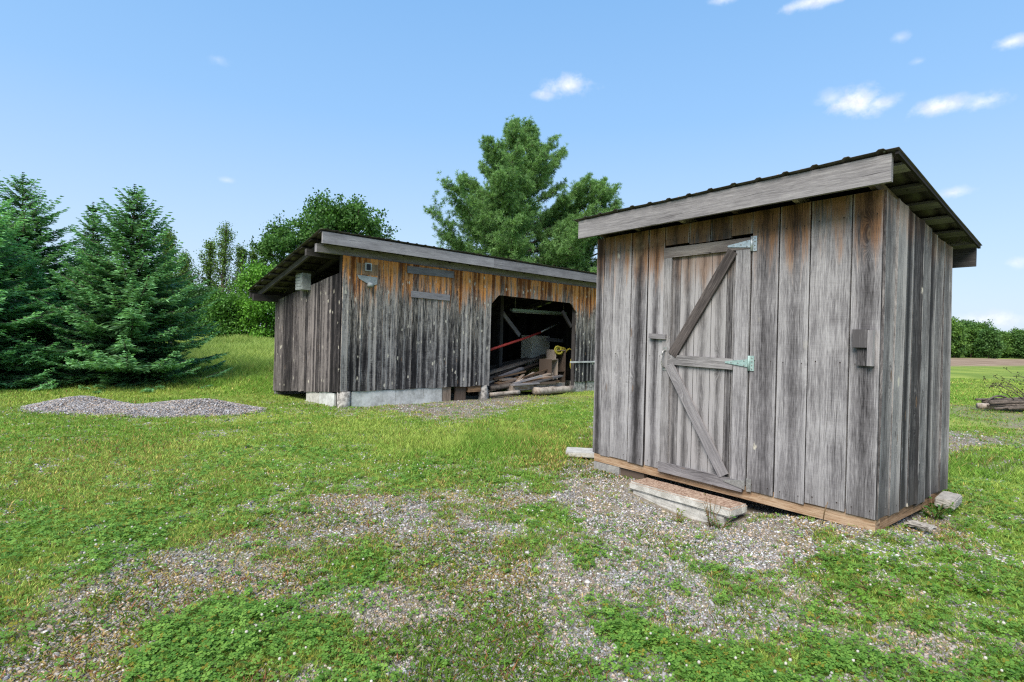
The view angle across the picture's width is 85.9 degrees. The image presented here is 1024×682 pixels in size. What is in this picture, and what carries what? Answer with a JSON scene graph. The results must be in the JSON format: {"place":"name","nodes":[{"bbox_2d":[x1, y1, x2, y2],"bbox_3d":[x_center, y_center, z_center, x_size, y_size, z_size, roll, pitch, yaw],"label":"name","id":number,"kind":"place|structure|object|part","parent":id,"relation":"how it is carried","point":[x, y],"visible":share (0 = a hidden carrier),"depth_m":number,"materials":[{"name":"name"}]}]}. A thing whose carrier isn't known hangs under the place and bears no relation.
{"place":"outdoors","nodes":[
{"label":"outdoors","id":0,"kind":"place"},
{"bbox_2d":[489,366,532,382],"bbox_3d":[-0.018,0.966,16.622,0.220,0.572,4.085,1,0,27],"label":"plank","id":1,"kind":"object","parent":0,"point":[494,380],"visible":0.1,"depth_m":15.68,"materials":[{"name":"grey wood"}]},
{"bbox_2d":[489,374,517,377],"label":"plank","id":2,"kind":"object","parent":1,"relation":"on","point":[498,375],"visible":0.4,"depth_m":15.74,"materials":[{"name":"grey wood"}]},
{"bbox_2d":[489,361,538,380],"bbox_3d":[0.131,0.891,16.719,0.180,0.620,4.386,1,0,30],"label":"plank","id":3,"kind":"object","parent":1,"relation":"on","point":[528,366],"depth_m":17.32,"materials":[{"name":"grey wood"}]},
{"bbox_2d":[493,371,525,379],"bbox_3d":[-0.068,0.967,15.606,1.015,0.261,0.089,1,0,-26],"label":"plank","id":4,"kind":"object","parent":3,"relation":"on","point":[509,375],"visible":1,"depth_m":15.56,"materials":[{"name":"grey wood"}]},
{"bbox_2d":[498,367,523,376],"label":"plank","id":5,"kind":"object","parent":4,"relation":"on","point":[515,370],"visible":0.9,"depth_m":16.02,"materials":[{"name":"grey wood"}]},
{"bbox_2d":[489,354,546,374],"bbox_3d":[0.102,0.722,16.765,0.175,0.606,4.450,1,0,29],"label":"plank","id":6,"kind":"object","parent":3,"relation":"on","point":[516,364],"visible":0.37,"depth_m":16.76,"materials":[{"name":"grey wood"}]},
{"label":"plank","id":7,"kind":"object","parent":1,"relation":"on","visible":0},
{"bbox_2d":[489,362,528,375],"bbox_3d":[-0.268,0.920,16.899,0.175,0.666,3.948,1,0,28],"label":"plank","id":8,"kind":"object","parent":7,"relation":"on","point":[498,373],"visible":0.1,"depth_m":16.83,"materials":[{"name":"grey wood"}]},
{"bbox_2d":[489,364,538,384],"bbox_3d":[0.019,1.010,16.670,0.208,0.646,4.167,1,0,29],"label":"plank","id":9,"kind":"object","parent":7,"relation":"on","point":[535,366],"depth_m":17.28,"materials":[{"name":"wood"}]},
{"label":"plank","id":10,"kind":"object","parent":9,"relation":"on","visible":0},
{"bbox_2d":[494,376,519,383],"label":"plank","id":11,"kind":"object","parent":10,"relation":"on","point":[499,382],"visible":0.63,"depth_m":15.40,"materials":[{"name":"brown wood"}]},
{"bbox_2d":[499,376,531,380],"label":"plank","id":12,"kind":"object","parent":11,"relation":"on","point":[505,379],"visible":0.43,"depth_m":15.47,"materials":[{"name":"grey wood"}]},
{"bbox_2d":[0,348,1023,681],"bbox_3d":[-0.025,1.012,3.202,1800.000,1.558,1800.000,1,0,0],"label":"ground","id":13,"kind":"structure","parent":0,"point":[976,368],"depth_m":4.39,"materials":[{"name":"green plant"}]},
{"bbox_2d":[0,190,92,391],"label":"spruce tree","id":14,"kind":"object","parent":13,"relation":"on","point":[13,356],"visible":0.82,"depth_m":14.19,"materials":[{"name":"green plant"}]},
{"bbox_2d":[0,172,113,376],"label":"spruce tree","id":15,"kind":"object","parent":13,"relation":"on","point":[35,234],"visible":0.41,"depth_m":16.46,"materials":[{"name":"green plant"}]},
{"bbox_2d":[0,243,140,374],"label":"spruce tree","id":16,"kind":"object","parent":13,"relation":"on","point":[85,269],"visible":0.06,"depth_m":16.92,"materials":[{"name":"green plant"}]},
{"bbox_2d":[61,202,109,305],"bbox_3d":[-14.606,-1.822,19.179,3.417,6.054,3.142,1,0,0],"label":"spruce tree","id":17,"kind":"object","parent":13,"relation":"on","point":[94,236],"visible":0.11,"depth_m":19.02,"materials":[{"name":"green plant"}]},
{"bbox_2d":[2,184,230,392],"bbox_3d":[-10.793,-1.254,15.642,5.530,6.170,5.612,1,0,0],"label":"spruce tree","id":18,"kind":"object","parent":13,"relation":"on","point":[147,333],"visible":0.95,"depth_m":14.86,"materials":[{"name":"green plant"}]},
{"bbox_2d":[1,395,276,420],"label":"gravel mound","id":19,"kind":"object","parent":13,"relation":"on","point":[84,404],"visible":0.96,"depth_m":10.40,"materials":[{"name":"grey gravel"}]},
{"bbox_2d":[125,270,199,329],"bbox_3d":[-19.540,-1.834,30.204,4.709,4.950,5.431,1,0,-39],"label":"bush","id":20,"kind":"object","parent":13,"relation":"on","point":[182,296],"visible":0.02,"depth_m":29.72,"materials":[{"name":"green plant"}]},
{"bbox_2d":[159,227,184,342],"bbox_3d":[-14.940,-2.195,24.137,1.475,5.629,1.438,1,0,0],"label":"poplar tree","id":21,"kind":"object","parent":13,"relation":"on","point":[170,236],"visible":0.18,"depth_m":23.96,"materials":[{"name":"green plant"}]},
{"bbox_2d":[175,249,200,286],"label":"poplar tree","id":22,"kind":"object","parent":13,"relation":"on","point":[184,269],"visible":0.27,"depth_m":30.86,"materials":[{"name":"green plant"}]},
{"bbox_2d":[177,278,226,337],"bbox_3d":[-17.698,-1.385,30.403,4.877,4.229,4.065,2,0,44],"label":"bush","id":23,"kind":"object","parent":13,"relation":"on","point":[203,290],"visible":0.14,"depth_m":29.88,"materials":[{"name":"green plant"}]},
{"bbox_2d":[196,238,226,289],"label":"poplar tree","id":24,"kind":"object","parent":13,"relation":"on","point":[210,246],"visible":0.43,"depth_m":31.86,"materials":[{"name":"green plant"}]},
{"bbox_2d":[202,220,239,295],"bbox_3d":[-16.912,-3.481,32.080,2.129,7.093,2.122,1,0,-16],"label":"poplar tree","id":25,"kind":"object","parent":13,"relation":"on","point":[222,245],"visible":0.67,"depth_m":31.92,"materials":[{"name":"green plant"}]},
{"bbox_2d":[182,282,260,339],"bbox_3d":[-15.920,-1.240,30.688,4.287,4.024,4.194,2,0,39],"label":"bush","id":26,"kind":"object","parent":13,"relation":"on","point":[225,309],"visible":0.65,"depth_m":29.63,"materials":[{"name":"green plant"}]},
{"bbox_2d":[228,242,251,316],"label":"poplar tree","id":27,"kind":"object","parent":13,"relation":"on","point":[241,250],"visible":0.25,"depth_m":32.36,"materials":[{"name":"green plant"}]},
{"bbox_2d":[221,254,276,338],"bbox_3d":[-13.290,-2.093,30.023,4.000,5.080,3.859,1,0,18],"label":"bush","id":28,"kind":"object","parent":13,"relation":"on","point":[257,312],"visible":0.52,"depth_m":29.34,"materials":[{"name":"green plant"}]},
{"bbox_2d":[243,247,263,294],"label":"poplar tree","id":29,"kind":"object","parent":13,"relation":"on","point":[254,255],"visible":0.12,"depth_m":32.85,"materials":[{"name":"green plant"}]},
{"bbox_2d":[243,213,314,297],"bbox_3d":[-14.520,-4.014,35.177,4.989,8.243,5.412,1,0,-37],"label":"maple tree","id":30,"kind":"object","parent":13,"relation":"on","point":[282,239],"visible":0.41,"depth_m":34.29,"materials":[{"name":"green plant"}]},
{"bbox_2d":[283,188,400,242],"bbox_3d":[-11.668,-5.143,38.346,9.564,10.626,9.475,1,0,0],"label":"maple tree","id":31,"kind":"object","parent":13,"relation":"on","point":[350,217],"visible":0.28,"depth_m":36.71,"materials":[{"name":"green plant"}]},
{"bbox_2d":[247,228,596,407],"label":"open front barn","id":32,"kind":"structure","parent":13,"relation":"on","point":[363,321],"depth_m":13.05,"materials":[{"name":"wood"}]},
{"bbox_2d":[489,357,529,370],"bbox_3d":[-0.187,0.784,17.026,0.220,0.674,4.220,1,0,28],"label":"plank","id":33,"kind":"object","parent":32,"relation":"on","point":[522,359],"visible":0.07,"depth_m":17.67,"materials":[{"name":"grey wood"}]},
{"bbox_2d":[490,322,559,350],"bbox_3d":[0.481,-0.182,16.636,0.086,0.966,4.036,2,0,33],"label":"red pole","id":34,"kind":"object","parent":32,"relation":"hanging from","point":[512,342],"visible":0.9,"depth_m":16.27,"materials":[{"name":"metal"}]},
{"bbox_2d":[510,297,566,315],"bbox_3d":[0.887,-1.190,17.583,2.250,0.660,0.140,1,0,-36],"label":"shop light","id":35,"kind":"object","parent":32,"relation":"hanging from","point":[513,310],"visible":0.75,"depth_m":17.43,"materials":[{"name":"metal"}]},
{"bbox_2d":[546,338,563,341],"bbox_3d":[1.432,-0.032,18.326,0.804,0.150,0.050,1,0,-43],"label":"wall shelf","id":36,"kind":"object","parent":32,"relation":"attached to","point":[554,340],"depth_m":18.27,"materials":[{"name":"grey wood"}]},
{"bbox_2d":[489,390,519,396],"bbox_3d":[-0.191,1.404,14.756,1.003,0.135,0.118,1,0,-39],"label":"log","id":37,"kind":"object","parent":13,"relation":"on","point":[491,394],"visible":1,"depth_m":14.70,"materials":[{"name":"brown wood"}]},
{"bbox_2d":[0,402,1023,681],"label":"clover","id":38,"kind":"object","parent":13,"relation":"on","point":[238,644],"depth_m":3.12,"materials":[{"name":"green plant"}]},
{"bbox_2d":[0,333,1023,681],"bbox_3d":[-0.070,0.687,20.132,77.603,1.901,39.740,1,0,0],"label":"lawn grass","id":39,"kind":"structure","parent":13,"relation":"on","point":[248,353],"depth_m":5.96,"materials":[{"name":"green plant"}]},
{"bbox_2d":[0,458,1023,681],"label":"thatch","id":40,"kind":"object","parent":13,"relation":"on","point":[436,665],"visible":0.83,"depth_m":3.12,"materials":[{"name":"green plant"}]},
{"bbox_2d":[422,114,619,271],"bbox_3d":[0.769,-5.249,30.227,11.144,13.790,11.648,1,0,0],"label":"pine tree","id":41,"kind":"object","parent":13,"relation":"on","point":[501,215],"visible":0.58,"depth_m":27.57,"materials":[{"name":"green plant"}]},
{"bbox_2d":[520,335,549,375],"bbox_3d":[0.800,0.651,18.762,0.900,1.670,0.525,1,0,-43],"label":"metal cabinet","id":42,"kind":"object","parent":13,"relation":"on","point":[533,346],"visible":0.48,"depth_m":18.49,"materials":[{"name":"beige metal"}]},
{"bbox_3d":[0.800,0.637,18.437,0.434,1.600,0.051,1,0,-43],"label":"cabinet door","id":43,"kind":"part","parent":42,"relation":"part of","materials":[{"name":"grey metal"}]},
{"bbox_3d":[1.125,0.645,18.742,0.434,1.600,0.051,1,0,-43],"label":"cabinet door","id":44,"kind":"part","parent":42,"relation":"part of","materials":[{"name":"grey metal"}]},
{"bbox_2d":[539,359,557,378],"bbox_3d":[1.119,0.998,16.851,0.420,0.900,0.460,1,0,30],"label":"plank box","id":45,"kind":"object","parent":13,"relation":"on","point":[551,365],"visible":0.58,"depth_m":16.71,"materials":[{"name":"brown wood"}]},
{"bbox_2d":[532,385,575,394],"bbox_3d":[1.242,1.426,16.041,0.236,0.242,1.773,2,0,44],"label":"log","id":46,"kind":"object","parent":13,"relation":"on","point":[549,390],"visible":0.99,"depth_m":15.85,"materials":[{"name":"brown wood"}]},
{"bbox_2d":[507,382,564,390],"bbox_3d":[0.730,1.305,15.862,0.220,0.140,2.252,2,0,45],"label":"squared timber","id":47,"kind":"object","parent":46,"relation":"on","point":[529,387],"visible":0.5,"depth_m":15.53,"materials":[{"name":"brown wood"}]},
{"bbox_2d":[488,383,512,390],"bbox_3d":[-0.242,1.239,14.963,0.135,0.175,1.022,2,0,41],"label":"log","id":48,"kind":"object","parent":47,"relation":"on","point":[499,387],"visible":0.82,"depth_m":14.80,"materials":[{"name":"grey wood"}]},
{"bbox_2d":[510,382,539,385],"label":"plank","id":49,"kind":"object","parent":47,"relation":"on","point":[519,384],"visible":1,"depth_m":15.26,"materials":[{"name":"grey wood"}]},
{"bbox_2d":[513,375,542,383],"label":"plank","id":50,"kind":"object","parent":47,"relation":"on","point":[528,379],"visible":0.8,"depth_m":15.48,"materials":[{"name":"grey wood"}]},
{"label":"plank","id":51,"kind":"object","parent":50,"relation":"on","visible":0},
{"bbox_2d":[522,369,547,378],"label":"plank","id":52,"kind":"object","parent":51,"relation":"on","point":[535,373],"visible":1,"depth_m":16.09,"materials":[{"name":"wood"}]},
{"bbox_2d":[522,376,548,382],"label":"plank","id":53,"kind":"object","parent":47,"relation":"on","point":[532,380],"visible":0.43,"depth_m":15.70,"materials":[{"name":"wood"}]},
{"bbox_2d":[529,381,555,384],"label":"plank","id":54,"kind":"object","parent":47,"relation":"on","point":[550,382],"visible":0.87,"depth_m":15.87,"materials":[{"name":"wood"}]},
{"bbox_2d":[532,375,562,382],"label":"plank","id":55,"kind":"object","parent":54,"relation":"on","point":[554,377],"visible":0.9,"depth_m":15.81,"materials":[{"name":"grey wood"}]},
{"bbox_2d":[546,349,565,382],"bbox_3d":[1.388,0.864,17.415,0.420,1.180,0.450,1,0,-35],"label":"plank box","id":56,"kind":"object","parent":13,"relation":"on","point":[552,354],"visible":0.43,"depth_m":17.40,"materials":[{"name":"brown wood"}]},
{"bbox_2d":[554,346,570,368],"bbox_3d":[1.623,0.595,17.394,0.971,0.895,0.180,1,0,-41],"label":"rope coil","id":57,"kind":"object","parent":56,"relation":"on","point":[560,352],"visible":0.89,"depth_m":17.23,"materials":[{"name":"yellow fabric"}]},
{"bbox_2d":[527,175,624,272],"bbox_3d":[3.477,-3.800,30.814,9.245,11.004,8.880,1,0,0],"label":"pine tree","id":58,"kind":"object","parent":13,"relation":"on","point":[593,188],"visible":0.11,"depth_m":29.39,"materials":[{"name":"green plant"}]},
{"bbox_2d":[566,447,593,457],"bbox_3d":[0.993,1.507,7.423,0.524,0.064,0.384,1,0,8],"label":"concrete slab","id":59,"kind":"object","parent":13,"relation":"on","point":[585,452],"depth_m":7.29,"materials":[{"name":"grey concrete"}]},
{"bbox_2d":[669,508,685,522],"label":"weed","id":60,"kind":"object","parent":13,"relation":"on","point":[678,509],"visible":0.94,"depth_m":5.21,"materials":[{"name":"green plant"}]},
{"bbox_2d":[630,478,746,523],"bbox_3d":[1.711,1.615,5.462,0.305,0.243,1.164,1,0,-38],"label":"concrete step","id":61,"kind":"object","parent":13,"relation":"on","point":[671,497],"visible":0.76,"depth_m":5.32,"materials":[{"name":"grey concrete"}]},
{"bbox_2d":[702,493,720,526],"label":"weed","id":62,"kind":"object","parent":13,"relation":"on","point":[708,519],"visible":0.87,"depth_m":4.96,"materials":[{"name":"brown plant"}]},
{"bbox_2d":[707,510,736,528],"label":"weed","id":63,"kind":"object","parent":13,"relation":"on","point":[720,525],"visible":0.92,"depth_m":4.84,"materials":[{"name":"green plant"}]},
{"bbox_2d":[574,147,981,530],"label":"wooden shed","id":64,"kind":"structure","parent":13,"relation":"on","point":[791,331],"depth_m":5.01,"materials":[{"name":"grey wood"}]},
{"bbox_2d":[658,237,752,491],"bbox_3d":[1.908,0.214,5.552,0.106,2.410,0.983,1,0,-38],"label":"door","id":65,"kind":"structure","parent":64,"relation":"in","point":[708,286],"depth_m":5.52,"materials":[{"name":"wood"}]},
{"bbox_2d":[809,580,866,606],"bbox_3d":[1.988,1.556,3.384,0.358,0.105,0.318,1,0,0],"label":"weed","id":66,"kind":"object","parent":13,"relation":"on","point":[848,598],"visible":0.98,"depth_m":3.35,"materials":[{"name":"green plant"}]},
{"bbox_2d":[850,570,907,599],"bbox_3d":[2.312,1.570,3.478,0.313,0.085,0.340,2,0,32],"label":"weed","id":67,"kind":"object","parent":13,"relation":"on","point":[853,584],"visible":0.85,"depth_m":3.49,"materials":[{"name":"green plant"}]},
{"bbox_2d":[904,520,937,529],"bbox_3d":[3.398,1.533,4.570,0.112,0.046,0.215,1,-6,-19],"label":"flat stone","id":68,"kind":"object","parent":13,"relation":"on","point":[920,525],"visible":1,"depth_m":4.55,"materials":[{"name":"grey stone"}]},
{"bbox_2d":[919,496,954,518],"bbox_3d":[3.789,1.522,4.960,0.324,0.180,0.380,1,0,30],"label":"weed","id":69,"kind":"object","parent":13,"relation":"on","point":[941,511],"visible":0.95,"depth_m":4.92,"materials":[{"name":"green plant"}]},
{"bbox_2d":[935,491,961,509],"bbox_3d":[4.056,1.481,5.108,0.324,0.089,0.154,-1,5,-41],"label":"concrete block","id":70,"kind":"object","parent":13,"relation":"on","point":[947,498],"depth_m":5.04,"materials":[{"name":"grey concrete"}]},
{"bbox_2d":[951,316,968,356],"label":"distant tree","id":71,"kind":"object","parent":13,"relation":"on","point":[955,332],"visible":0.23,"depth_m":122.75,"materials":[{"name":"green plant"}]},
{"bbox_2d":[951,324,970,357],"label":"distant tree","id":72,"kind":"object","parent":13,"relation":"on","point":[960,351],"visible":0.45,"depth_m":123.15,"materials":[{"name":"green plant"}]},
{"bbox_2d":[954,317,970,357],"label":"distant tree","id":73,"kind":"object","parent":13,"relation":"on","point":[964,327],"visible":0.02,"depth_m":134.51,"materials":[{"name":"green plant"}]},
{"bbox_2d":[933,568,1002,594],"bbox_3d":[2.943,1.573,3.546,0.294,0.088,0.352,1,0,-40],"label":"weed","id":74,"kind":"object","parent":13,"relation":"on","point":[995,590],"visible":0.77,"depth_m":3.55,"materials":[{"name":"green plant"}]},
{"bbox_2d":[962,321,978,357],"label":"distant tree","id":75,"kind":"object","parent":13,"relation":"on","point":[971,324],"visible":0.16,"depth_m":141.15,"materials":[{"name":"green plant"}]},
{"bbox_2d":[964,326,984,357],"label":"distant tree","id":76,"kind":"object","parent":13,"relation":"on","point":[973,332],"visible":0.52,"depth_m":139.38,"materials":[{"name":"green plant"}]},
{"bbox_2d":[963,320,987,357],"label":"distant tree","id":77,"kind":"object","parent":13,"relation":"on","point":[981,326],"visible":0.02,"depth_m":141.71,"materials":[{"name":"green plant"}]},
{"bbox_2d":[970,319,1005,357],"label":"distant tree","id":78,"kind":"object","parent":13,"relation":"on","point":[986,324],"visible":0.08,"depth_m":142.77,"materials":[{"name":"green plant"}]},
{"bbox_2d":[970,326,1006,358],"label":"distant tree","id":79,"kind":"object","parent":13,"relation":"on","point":[989,338],"visible":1,"depth_m":130.11,"materials":[{"name":"green plant"}]},
{"bbox_2d":[976,403,1023,409],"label":"fallen log","id":80,"kind":"object","parent":13,"relation":"on","point":[981,405],"visible":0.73,"depth_m":14.33,"materials":[{"name":"wood"}]},
{"bbox_2d":[987,404,1023,406],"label":"fallen log","id":81,"kind":"object","parent":80,"relation":"on","point":[1004,405],"visible":0.99,"depth_m":14.20,"materials":[{"name":"grey wood"}]},
{"bbox_2d":[989,400,1023,404],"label":"fallen log","id":82,"kind":"object","parent":81,"relation":"on","point":[1013,402],"visible":1,"depth_m":14.17,"materials":[{"name":"grey wood"}]},
{"bbox_2d":[981,399,1014,402],"bbox_3d":[13.382,1.550,14.432,1.773,0.250,0.090,1,0,14],"label":"fallen log","id":83,"kind":"object","parent":82,"relation":"on","point":[984,401],"visible":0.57,"depth_m":14.55,"materials":[{"name":"grey wood"}]},
{"bbox_2d":[982,383,1013,399],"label":"dead branch","id":84,"kind":"object","parent":82,"relation":"on","point":[1000,390],"visible":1,"depth_m":14.15,"materials":[{"name":"brown wood"}]},
{"bbox_2d":[983,376,1022,398],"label":"dead branch","id":85,"kind":"object","parent":84,"relation":"on","point":[1003,387],"visible":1,"depth_m":14.12,"materials":[{"name":"brown wood"}]},
{"bbox_2d":[988,382,1023,396],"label":"dead branch","id":86,"kind":"object","parent":82,"relation":"on","point":[1008,386],"visible":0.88,"depth_m":14.24,"materials":[{"name":"brown wood"}]},
{"bbox_2d":[993,374,1023,395],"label":"dead branch","id":87,"kind":"object","parent":82,"relation":"on","point":[1008,384],"visible":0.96,"depth_m":14.26,"materials":[{"name":"brown wood"}]},
{"bbox_2d":[998,399,1023,401],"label":"fallen log","id":88,"kind":"object","parent":82,"relation":"on","point":[1010,400],"visible":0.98,"depth_m":14.21,"materials":[{"name":"grey wood"}]},
{"bbox_2d":[994,405,1023,409],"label":"fallen log","id":89,"kind":"object","parent":80,"relation":"on","point":[1000,408],"visible":0.81,"depth_m":14.03,"materials":[{"name":"grey wood"}]},
{"bbox_2d":[1007,407,1023,409],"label":"fallen log","id":90,"kind":"object","parent":80,"relation":"on","point":[1010,408],"visible":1,"depth_m":13.93,"materials":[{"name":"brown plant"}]},
{"bbox_2d":[985,331,1016,357],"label":"distant tree","id":91,"kind":"object","parent":13,"relation":"on","point":[1006,338],"visible":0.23,"depth_m":144.71,"materials":[{"name":"green plant"}]},
{"bbox_2d":[1002,332,1023,358],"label":"distant tree","id":92,"kind":"object","parent":13,"relation":"on","point":[1016,353],"visible":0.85,"depth_m":143.96,"materials":[{"name":"green plant"}]},
{"bbox_2d":[1002,326,1023,358],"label":"distant tree","id":93,"kind":"object","parent":13,"relation":"on","point":[1017,330],"visible":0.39,"depth_m":145.26,"materials":[{"name":"green plant"}]},
{"bbox_2d":[0,0,1023,331],"label":"sky","id":94,"kind":"structure","parent":0,"point":[233,111],"materials":[{"name":"blue"}]},
{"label":"fallen log","id":95,"kind":"object","parent":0,"visible":0},
{"bbox_2d":[975,397,1023,400],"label":"fallen log","id":96,"kind":"object","parent":95,"relation":"on","point":[979,399],"visible":0.8,"depth_m":14.67,"materials":[{"name":"grey wood"}]},
{"bbox_2d":[985,395,1007,402],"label":"bent branch","id":97,"kind":"object","parent":96,"relation":"on","point":[992,397],"visible":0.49,"depth_m":14.63,"materials":[{"name":"grey plant"}]},
{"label":"plank","id":98,"kind":"object","parent":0,"visible":0},
{"bbox_2d":[490,358,520,369],"bbox_3d":[-0.422,0.801,17.219,0.214,0.570,4.091,1,0,29],"label":"plank","id":99,"kind":"object","parent":98,"relation":"on","point":[503,364],"visible":0.03,"depth_m":17.62,"materials":[{"name":"grey wood"}]},
{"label":"plank","id":100,"kind":"object","parent":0,"visible":0},
{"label":"plank","id":101,"kind":"object","parent":100,"relation":"on","visible":0},
{"bbox_2d":[499,377,518,384],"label":"plank","id":102,"kind":"object","parent":101,"relation":"on","point":[511,381],"visible":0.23,"depth_m":15.41,"materials":[{"name":"wood"}]}
]}

